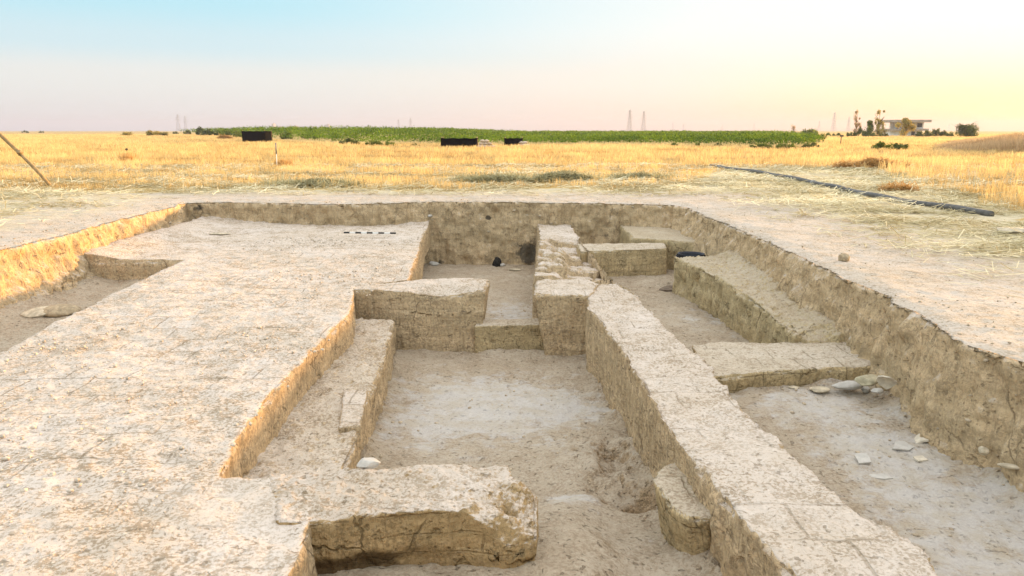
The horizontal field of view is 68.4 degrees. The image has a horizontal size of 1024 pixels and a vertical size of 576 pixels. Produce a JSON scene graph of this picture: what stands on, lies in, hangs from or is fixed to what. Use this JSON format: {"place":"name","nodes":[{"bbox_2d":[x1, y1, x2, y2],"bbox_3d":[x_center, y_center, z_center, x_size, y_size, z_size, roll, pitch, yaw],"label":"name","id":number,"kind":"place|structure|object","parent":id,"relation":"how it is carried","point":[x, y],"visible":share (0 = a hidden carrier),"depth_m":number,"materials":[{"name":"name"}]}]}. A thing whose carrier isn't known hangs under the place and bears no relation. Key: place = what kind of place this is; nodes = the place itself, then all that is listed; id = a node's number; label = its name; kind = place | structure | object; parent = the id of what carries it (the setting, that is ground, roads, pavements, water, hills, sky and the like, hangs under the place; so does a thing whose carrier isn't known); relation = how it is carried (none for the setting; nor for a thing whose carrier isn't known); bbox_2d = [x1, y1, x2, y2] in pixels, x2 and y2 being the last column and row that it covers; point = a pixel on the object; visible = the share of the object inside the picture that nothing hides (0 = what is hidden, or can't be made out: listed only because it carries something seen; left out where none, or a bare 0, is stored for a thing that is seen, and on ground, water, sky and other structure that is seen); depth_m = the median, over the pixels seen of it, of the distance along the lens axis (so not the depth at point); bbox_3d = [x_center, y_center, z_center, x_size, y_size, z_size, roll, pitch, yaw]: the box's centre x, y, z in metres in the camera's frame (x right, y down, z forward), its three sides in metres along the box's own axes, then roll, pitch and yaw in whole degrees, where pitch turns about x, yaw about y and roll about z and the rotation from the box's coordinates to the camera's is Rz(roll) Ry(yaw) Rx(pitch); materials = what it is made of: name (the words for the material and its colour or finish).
{"place":"outdoors","nodes":[
{"label":"outdoors","id":0,"kind":"place"},
{"bbox_2d":[492,257,500,266],"bbox_3d":[-0.342,-0.592,17.394,0.208,0.256,0.175,-6,13,-27],"label":"charred block","id":1,"kind":"object","parent":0,"point":[496,262],"depth_m":17.34,"materials":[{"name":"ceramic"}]},
{"bbox_2d":[0,131,1023,491],"bbox_3d":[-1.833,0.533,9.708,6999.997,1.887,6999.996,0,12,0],"label":"ground","id":2,"kind":"structure","parent":0,"point":[930,361],"depth_m":11.78,"materials":[{"name":"beige soil"}]},
{"bbox_2d":[0,132,53,187],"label":"leaning pole","id":3,"kind":"object","parent":2,"relation":"on","point":[23,156],"visible":0.91,"depth_m":21.54,"materials":[{"name":"brown wood"}]},
{"bbox_2d":[120,131,132,134],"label":"bush","id":4,"kind":"object","parent":2,"relation":"on","point":[126,133],"visible":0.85,"depth_m":232.92,"materials":[{"name":"green plant"}]},
{"bbox_2d":[116,152,140,161],"bbox_3d":[-19.579,-6.657,38.403,1.273,0.566,1.111,0,12,0],"label":"dry weed","id":5,"kind":"object","parent":2,"relation":"on","point":[126,158],"visible":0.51,"depth_m":38.25,"materials":[{"name":"yellow plant"}]},
{"bbox_2d":[146,130,167,135],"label":"bush","id":6,"kind":"object","parent":2,"relation":"on","point":[148,132],"visible":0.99,"depth_m":224.29,"materials":[{"name":"green plant"}]},
{"bbox_2d":[195,126,211,135],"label":"bush","id":7,"kind":"object","parent":2,"relation":"on","point":[199,129],"visible":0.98,"depth_m":233.49,"materials":[{"name":"green plant"}]},
{"bbox_2d":[211,128,231,134],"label":"bush","id":8,"kind":"object","parent":2,"relation":"on","point":[216,131],"visible":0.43,"depth_m":234.80,"materials":[{"name":"green plant"}]},
{"bbox_2d":[217,133,232,138],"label":"straw heap","id":9,"kind":"object","parent":2,"relation":"on","point":[224,136],"visible":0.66,"depth_m":140.82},
{"bbox_2d":[219,129,241,137],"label":"bush","id":10,"kind":"object","parent":2,"relation":"on","point":[236,133],"visible":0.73,"depth_m":166.26,"materials":[{"name":"green plant"}]},
{"bbox_2d":[242,130,271,142],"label":"black shelter","id":11,"kind":"object","parent":2,"relation":"on","point":[255,136],"visible":0.88,"depth_m":102.99,"materials":[{"name":"fabric"}]},
{"bbox_2d":[273,159,295,165],"bbox_3d":[-10.379,-5.664,34.132,0.998,0.370,0.961,0,12,0],"label":"dry weed","id":12,"kind":"object","parent":2,"relation":"on","point":[284,162],"visible":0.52,"depth_m":33.98,"materials":[{"name":"yellow plant"}]},
{"bbox_2d":[280,131,293,138],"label":"bush","id":13,"kind":"object","parent":2,"relation":"on","point":[288,137],"visible":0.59,"depth_m":145.71,"materials":[{"name":"green plant"}]},
{"bbox_2d":[301,130,322,138],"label":"bush","id":14,"kind":"object","parent":2,"relation":"on","point":[310,137],"visible":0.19,"depth_m":151.15,"materials":[{"name":"green plant"}]},
{"bbox_2d":[255,171,368,188],"bbox_3d":[-5.818,-3.172,21.925,3.342,0.444,1.522,0,12,0],"label":"straw heap","id":15,"kind":"object","parent":2,"relation":"on","point":[311,182],"visible":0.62,"depth_m":21.70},
{"bbox_2d":[339,138,359,144],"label":"bush","id":16,"kind":"object","parent":2,"relation":"on","point":[347,140],"visible":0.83,"depth_m":84.29,"materials":[{"name":"green plant"}]},
{"bbox_2d":[365,140,383,145],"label":"bush","id":17,"kind":"object","parent":2,"relation":"on","point":[371,142],"visible":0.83,"depth_m":80.74,"materials":[{"name":"green plant"}]},
{"bbox_2d":[441,137,478,147],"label":"black shelter","id":18,"kind":"object","parent":2,"relation":"on","point":[463,142],"visible":0.81,"depth_m":71.71,"materials":[{"name":"fabric"}]},
{"bbox_2d":[449,168,536,182],"bbox_3d":[-0.595,-3.597,23.920,2.944,0.459,1.645,0,12,0],"label":"straw heap","id":19,"kind":"object","parent":2,"relation":"on","point":[509,176],"visible":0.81,"depth_m":23.61,"materials":[{"name":"beige plant"}]},
{"bbox_2d":[181,124,826,144],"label":"green crop","id":20,"kind":"object","parent":2,"relation":"on","point":[743,136],"visible":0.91,"depth_m":113.94,"materials":[{"name":"green plant"}]},
{"bbox_2d":[0,196,1022,343],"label":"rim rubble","id":21,"kind":"object","parent":2,"relation":"on","point":[802,246],"visible":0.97,"depth_m":10.61,"materials":[{"name":"beige stone"}]},
{"bbox_2d":[0,161,1023,298],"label":"straw litter","id":22,"kind":"object","parent":2,"relation":"on","point":[846,201],"visible":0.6,"depth_m":20.23,"materials":[{"name":"beige plant"}]},
{"bbox_2d":[0,133,1023,220],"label":"stubble","id":23,"kind":"object","parent":2,"relation":"on","point":[192,146],"visible":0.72,"depth_m":42.64,"materials":[{"name":"yellow plant"}]},
{"bbox_2d":[504,137,522,145],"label":"black shelter","id":24,"kind":"object","parent":2,"relation":"on","point":[512,141],"visible":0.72,"depth_m":78.54,"materials":[{"name":"fabric"}]},
{"bbox_2d":[529,165,602,182],"bbox_3d":[1.761,-3.692,24.234,2.511,0.518,1.551,0,12,0],"label":"straw heap","id":25,"kind":"object","parent":2,"relation":"on","point":[562,174],"visible":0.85,"depth_m":23.88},
{"bbox_2d":[626,110,631,129],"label":"lattice tower","id":26,"kind":"structure","parent":2,"relation":"on","point":[629,114],"depth_m":1410.86,"materials":[{"name":"metal"}]},
{"bbox_2d":[599,167,678,180],"bbox_3d":[4.215,-3.806,24.894,2.711,0.470,1.547,0,12,0],"label":"straw heap","id":27,"kind":"object","parent":2,"relation":"on","point":[640,174],"visible":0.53,"depth_m":24.59,"materials":[{"name":"beige plant"}]},
{"bbox_2d":[640,111,646,130],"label":"lattice tower","id":28,"kind":"structure","parent":2,"relation":"on","point":[644,120],"depth_m":1512.40,"materials":[{"name":"metal"}]},
{"bbox_2d":[749,143,771,148],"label":"bush","id":29,"kind":"object","parent":2,"relation":"on","point":[764,144],"visible":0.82,"depth_m":68.16,"materials":[{"name":"green plant"}]},
{"bbox_2d":[775,143,795,148],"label":"bush","id":30,"kind":"object","parent":2,"relation":"on","point":[778,145],"visible":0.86,"depth_m":68.19,"materials":[{"name":"green plant"}]},
{"bbox_2d":[802,128,817,133],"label":"bush","id":31,"kind":"object","parent":2,"relation":"on","point":[811,131],"visible":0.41,"depth_m":223.90,"materials":[{"name":"green plant"}]},
{"bbox_2d":[801,142,819,147],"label":"bush","id":32,"kind":"object","parent":2,"relation":"on","point":[809,145],"visible":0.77,"depth_m":68.30,"materials":[{"name":"green plant"}]},
{"bbox_2d":[830,113,835,130],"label":"lattice tower","id":33,"kind":"structure","parent":2,"relation":"on","point":[834,118],"depth_m":1628.77,"materials":[{"name":"metal"}]},
{"bbox_2d":[838,253,849,261],"bbox_3d":[4.179,-0.373,9.464,0.142,0.124,0.141,0,12,0],"label":"earth clod","id":34,"kind":"object","parent":2,"relation":"on","point":[844,257],"visible":0.92,"depth_m":9.42,"materials":[{"name":"beige soil"}]},
{"bbox_2d":[709,164,994,215],"bbox_3d":[9.079,-3.454,24.091,0.637,0.186,20.100,0,12,1],"label":"irrigation pipe","id":35,"kind":"object","parent":2,"relation":"on","point":[982,212],"visible":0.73,"depth_m":17.80,"materials":[{"name":"plastic"}]},
{"bbox_2d":[851,110,861,133],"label":"tree","id":36,"kind":"object","parent":2,"relation":"on","point":[856,123],"visible":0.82,"depth_m":204.46,"materials":[{"name":"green plant"}]},
{"bbox_2d":[853,127,868,136],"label":"bush","id":37,"kind":"object","parent":2,"relation":"on","point":[861,131],"visible":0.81,"depth_m":195.54,"materials":[{"name":"green plant"}]},
{"bbox_2d":[865,120,873,133],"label":"tree","id":38,"kind":"object","parent":2,"relation":"on","point":[869,128],"visible":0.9,"depth_m":199.77,"materials":[{"name":"green plant"}]},
{"bbox_2d":[831,155,910,167],"bbox_3d":[15.619,-5.541,32.888,3.577,0.596,2.033,0,12,0],"label":"straw heap","id":39,"kind":"object","parent":2,"relation":"on","point":[871,161],"visible":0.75,"depth_m":32.50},
{"bbox_2d":[868,133,884,136],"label":"bush","id":40,"kind":"object","parent":2,"relation":"on","point":[874,134],"visible":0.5,"depth_m":195.70,"materials":[{"name":"green plant"}]},
{"bbox_2d":[872,109,886,134],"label":"tree","id":41,"kind":"object","parent":2,"relation":"on","point":[881,130],"visible":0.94,"depth_m":199.76,"materials":[{"name":"green plant"}]},
{"bbox_2d":[871,141,892,149],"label":"shrub","id":42,"kind":"object","parent":2,"relation":"on","point":[880,144],"visible":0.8,"depth_m":64.69,"materials":[{"name":"green plant"}]},
{"bbox_2d":[876,180,924,191],"bbox_3d":[10.415,-2.761,20.241,1.252,0.327,0.911,0,12,0],"label":"straw heap","id":43,"kind":"object","parent":2,"relation":"on","point":[903,187],"visible":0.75,"depth_m":20.13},
{"bbox_2d":[892,143,909,149],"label":"shrub","id":44,"kind":"object","parent":2,"relation":"on","point":[896,146],"visible":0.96,"depth_m":62.76,"materials":[{"name":"green plant"}]},
{"bbox_2d":[895,117,916,135],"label":"tree","id":45,"kind":"object","parent":2,"relation":"on","point":[907,124],"visible":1,"depth_m":210.12,"materials":[{"name":"green plant"}]},
{"bbox_2d":[882,120,931,135],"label":"house","id":46,"kind":"structure","parent":2,"relation":"on","point":[892,130],"depth_m":230.21,"materials":[{"name":"concrete"}]},
{"bbox_2d":[915,130,935,136],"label":"bush","id":47,"kind":"object","parent":2,"relation":"on","point":[926,133],"visible":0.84,"depth_m":195.52,"materials":[{"name":"green plant"}]},
{"bbox_2d":[932,128,942,136],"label":"bush","id":48,"kind":"object","parent":2,"relation":"on","point":[936,132],"visible":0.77,"depth_m":200.66,"materials":[{"name":"green plant"}]},
{"bbox_2d":[942,130,953,136],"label":"bush","id":49,"kind":"object","parent":2,"relation":"on","point":[944,133],"visible":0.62,"depth_m":199.85,"materials":[{"name":"green plant"}]},
{"bbox_2d":[954,121,978,136],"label":"tree","id":50,"kind":"object","parent":2,"relation":"on","point":[966,130],"visible":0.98,"depth_m":185.09,"materials":[{"name":"green plant"}]},
{"bbox_2d":[934,132,1023,151],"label":"dry reeds","id":51,"kind":"object","parent":2,"relation":"on","point":[1015,140],"visible":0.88,"depth_m":58.91,"materials":[{"name":"brown plant"}]},
{"bbox_2d":[997,463,1019,469],"bbox_3d":[3.546,1.269,5.365,0.160,0.037,0.061,5,13,22],"label":"stone","id":52,"kind":"object","parent":2,"relation":"on","point":[1009,466],"visible":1,"depth_m":5.35,"materials":[{"name":"beige stone"}]},
{"bbox_2d":[996,227,1023,235],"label":"stone slab","id":53,"kind":"object","parent":2,"relation":"on","point":[1008,229],"depth_m":11.68,"materials":[{"name":"beige stone"}]},
{"bbox_2d":[0,263,1023,575],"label":"trench floor","id":54,"kind":"structure","parent":0,"point":[936,495],"depth_m":6.64,"materials":[{"name":"grey soil"}]},
{"bbox_2d":[20,306,47,317],"bbox_3d":[-6.305,0.322,10.052,0.477,0.077,0.281,-6,26,-5],"label":"stone slab","id":55,"kind":"object","parent":54,"relation":"on","point":[36,312],"depth_m":9.98,"materials":[{"name":"beige stone"}]},
{"bbox_2d":[43,304,81,316],"bbox_3d":[-6.066,0.312,10.126,0.516,0.169,0.372,-4,13,-21],"label":"stone","id":56,"kind":"object","parent":54,"relation":"on","point":[58,310],"visible":0.92,"depth_m":10.02,"materials":[{"name":"beige stone"}]},
{"bbox_2d":[0,216,430,575],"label":"mudbrick platform","id":57,"kind":"structure","parent":54,"relation":"on","point":[221,521],"depth_m":6.19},
{"bbox_2d":[0,237,418,574],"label":"platform crumbs","id":58,"kind":"object","parent":57,"relation":"on","point":[127,483],"visible":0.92,"depth_m":6.65,"materials":[{"name":"beige soil"}]},
{"bbox_2d":[209,233,230,234],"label":"stone","id":59,"kind":"object","parent":57,"relation":"on","point":[219,233],"visible":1,"depth_m":15.46,"materials":[{"name":"beige stone"}]},
{"bbox_2d":[344,232,395,233],"bbox_3d":[-2.883,-1.118,15.280,1.078,0.030,0.037,1,12,5],"label":"ranging rod","id":60,"kind":"object","parent":57,"relation":"on","point":[372,232],"visible":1,"depth_m":15.26,"materials":[{"name":"white paint"}]},
{"bbox_2d":[243,317,395,478],"bbox_3d":[-1.882,1.305,7.733,1.107,0.919,5.175,-1,12,-4],"label":"mudbrick ledge","id":61,"kind":"object","parent":54,"relation":"on","point":[310,438],"visible":0.41,"depth_m":6.73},
{"bbox_2d":[338,389,367,447],"bbox_3d":[-1.410,1.152,6.675,0.235,0.217,0.953,-2,12,-8],"label":"mudbrick","id":62,"kind":"object","parent":61,"relation":"on","point":[353,414],"visible":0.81,"depth_m":6.56,"materials":[{"name":"beige brick"}]},
{"bbox_2d":[357,457,380,468],"bbox_3d":[-0.915,1.118,4.806,0.150,0.067,0.116,0,12,0],"label":"stone","id":63,"kind":"object","parent":54,"relation":"on","point":[371,462],"visible":0.99,"depth_m":4.77,"materials":[{"name":"grey stone"}]},
{"bbox_2d":[268,464,538,573],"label":"mudbrick wall","id":64,"kind":"structure","parent":54,"relation":"on","point":[443,515],"depth_m":4.34,"materials":[{"name":"beige brick"}]},
{"bbox_2d":[354,278,489,352],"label":"mudbrick wall","id":65,"kind":"structure","parent":54,"relation":"on","point":[444,314],"depth_m":10.24,"materials":[{"name":"beige brick"}]},
{"bbox_2d":[429,261,438,265],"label":"stone","id":66,"kind":"object","parent":54,"relation":"on","point":[432,263],"visible":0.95,"depth_m":17.43,"materials":[{"name":"beige stone"}]},
{"bbox_2d":[474,318,543,352],"bbox_3d":[0.009,0.814,10.491,1.068,0.719,0.387,-1,12,-4],"label":"doorway blocking","id":67,"kind":"object","parent":54,"relation":"on","point":[522,334],"visible":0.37,"depth_m":10.28,"materials":[{"name":"beige brick"}]},
{"bbox_2d":[29,206,1016,471],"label":"section crumbs","id":68,"kind":"object","parent":54,"relation":"on","point":[757,256],"visible":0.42,"depth_m":7.39,"materials":[{"name":"beige soil"}]},
{"bbox_2d":[534,279,598,355],"bbox_3d":[0.766,0.563,10.490,0.969,1.225,1.155,0,12,0],"label":"door jamb","id":69,"kind":"object","parent":54,"relation":"on","point":[561,305],"depth_m":9.96,"materials":[{"name":"beige brick"}]},
{"bbox_2d":[532,223,612,317],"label":"mudbrick wall","id":70,"kind":"structure","parent":54,"relation":"on","point":[556,257],"depth_m":13.14,"materials":[{"name":"beige brick"}]},
{"bbox_2d":[576,243,666,276],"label":"mudbrick wall","id":71,"kind":"structure","parent":54,"relation":"on","point":[629,259],"depth_m":14.29,"materials":[{"name":"beige brick"}]},
{"bbox_2d":[619,225,694,269],"bbox_3d":[3.192,-0.802,16.295,1.557,0.924,3.229,0,12,0],"label":"earth bench","id":72,"kind":"object","parent":54,"relation":"on","point":[675,242],"visible":0.27,"depth_m":15.36,"materials":[{"name":"beige soil"}]},
{"bbox_2d":[659,285,672,291],"bbox_3d":[2.728,0.025,12.953,0.406,0.067,0.165,1,32,6],"label":"potsherd","id":73,"kind":"object","parent":54,"relation":"on","point":[668,288],"visible":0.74,"depth_m":12.93,"materials":[{"name":"brown ceramic"}]},
{"bbox_2d":[337,265,1007,571],"bbox_3d":[1.062,0.605,10.296,5.341,0.792,14.714,0,12,0],"label":"floor rubble","id":74,"kind":"object","parent":54,"relation":"on","point":[791,412],"visible":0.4,"depth_m":7.14,"materials":[{"name":"beige stone"}]},
{"bbox_2d":[672,250,846,343],"bbox_3d":[3.365,0.362,10.634,1.321,1.177,4.822,0,12,0],"label":"earth ledge","id":75,"kind":"object","parent":54,"relation":"on","point":[740,295],"visible":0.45,"depth_m":10.24,"materials":[{"name":"beige soil"}]},
{"bbox_2d":[676,251,705,257],"bbox_3d":[3.140,-0.327,13.264,0.466,0.574,0.466,9,15,37],"label":"basket","id":76,"kind":"object","parent":75,"relation":"on","point":[682,254],"visible":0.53,"depth_m":13.32,"materials":[{"name":"black rubber"}]},
{"bbox_2d":[585,282,936,575],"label":"mudbrick wall","id":77,"kind":"structure","parent":54,"relation":"on","point":[771,504],"depth_m":4.91,"materials":[{"name":"beige brick"}]},
{"bbox_2d":[653,463,710,554],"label":"buttress","id":78,"kind":"structure","parent":77,"relation":"attached to","point":[684,514],"depth_m":4.75,"materials":[{"name":"beige brick"}]},
{"bbox_2d":[692,342,870,392],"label":"mudbrick wall","id":79,"kind":"structure","parent":54,"relation":"on","point":[737,366],"depth_m":7.71,"materials":[{"name":"beige brick"}]},
{"bbox_2d":[809,386,829,392],"bbox_3d":[3.015,0.994,7.375,0.202,0.053,0.125,0,12,0],"label":"stone","id":80,"kind":"object","parent":54,"relation":"on","point":[819,389],"visible":1,"depth_m":7.34,"materials":[{"name":"beige stone"}]},
{"bbox_2d":[831,381,863,389],"bbox_3d":[3.275,0.950,7.365,0.305,0.080,0.134,-1,12,-6],"label":"stone","id":81,"kind":"object","parent":54,"relation":"on","point":[849,385],"visible":0.91,"depth_m":7.32,"materials":[{"name":"grey stone"}]},
{"bbox_2d":[855,453,870,463],"bbox_3d":[2.722,1.323,5.853,0.112,0.019,0.113,-6,30,-2],"label":"potsherd","id":82,"kind":"object","parent":54,"relation":"on","point":[862,458],"visible":1,"depth_m":5.84,"materials":[{"name":"white ceramic"}]},
{"bbox_2d":[861,386,869,392],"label":"stone","id":83,"kind":"object","parent":54,"relation":"on","point":[865,389],"visible":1,"depth_m":7.35,"materials":[{"name":"grey stone"}]},
{"bbox_2d":[854,374,877,385],"bbox_3d":[3.410,0.873,7.211,0.196,0.098,0.219,11,16,41],"label":"stone","id":84,"kind":"object","parent":54,"relation":"on","point":[867,380],"visible":0.89,"depth_m":7.15,"materials":[{"name":"beige stone"}]},
{"bbox_2d":[871,388,883,393],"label":"stone","id":85,"kind":"object","parent":54,"relation":"on","point":[877,390],"visible":1,"depth_m":7.05,"materials":[{"name":"grey stone"}]},
{"bbox_2d":[869,474,892,479],"bbox_3d":[2.750,1.417,5.650,0.204,0.018,0.064,2,22,8],"label":"potsherd","id":86,"kind":"object","parent":54,"relation":"on","point":[881,476],"visible":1,"depth_m":5.64,"materials":[{"name":"white ceramic"}]},
{"bbox_2d":[876,375,896,388],"bbox_3d":[3.428,0.857,6.893,0.175,0.187,0.040,14,51,27],"label":"potsherd","id":87,"kind":"object","parent":54,"relation":"on","point":[887,382],"visible":1,"depth_m":6.90,"materials":[{"name":"ceramic"}]},
{"bbox_2d":[892,441,913,450],"bbox_3d":[3.159,1.281,6.105,0.205,0.025,0.121,3,26,-6],"label":"potsherd","id":88,"kind":"object","parent":54,"relation":"on","point":[902,445],"visible":1,"depth_m":6.08,"materials":[{"name":"white ceramic"}]},
{"bbox_2d":[913,455,927,461],"bbox_3d":[3.186,1.331,5.878,0.096,0.022,0.070,-3,12,-14],"label":"potsherd","id":89,"kind":"object","parent":54,"relation":"on","point":[921,458],"visible":1,"depth_m":5.87,"materials":[{"name":"ceramic"}]},
{"bbox_2d":[914,433,928,442],"bbox_3d":[3.458,1.261,6.239,0.298,0.104,0.222,-5,13,-23],"label":"potsherd","id":90,"kind":"object","parent":54,"relation":"on","point":[918,438],"visible":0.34,"depth_m":6.21,"materials":[{"name":"ceramic"}]},
{"bbox_2d":[978,446,988,454],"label":"stone","id":91,"kind":"object","parent":54,"relation":"on","point":[982,450],"visible":1,"depth_m":5.53,"materials":[{"name":"beige stone"}]},
{"bbox_2d":[0,0,1023,130],"label":"sky","id":92,"kind":"structure","parent":0,"point":[66,65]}
]}

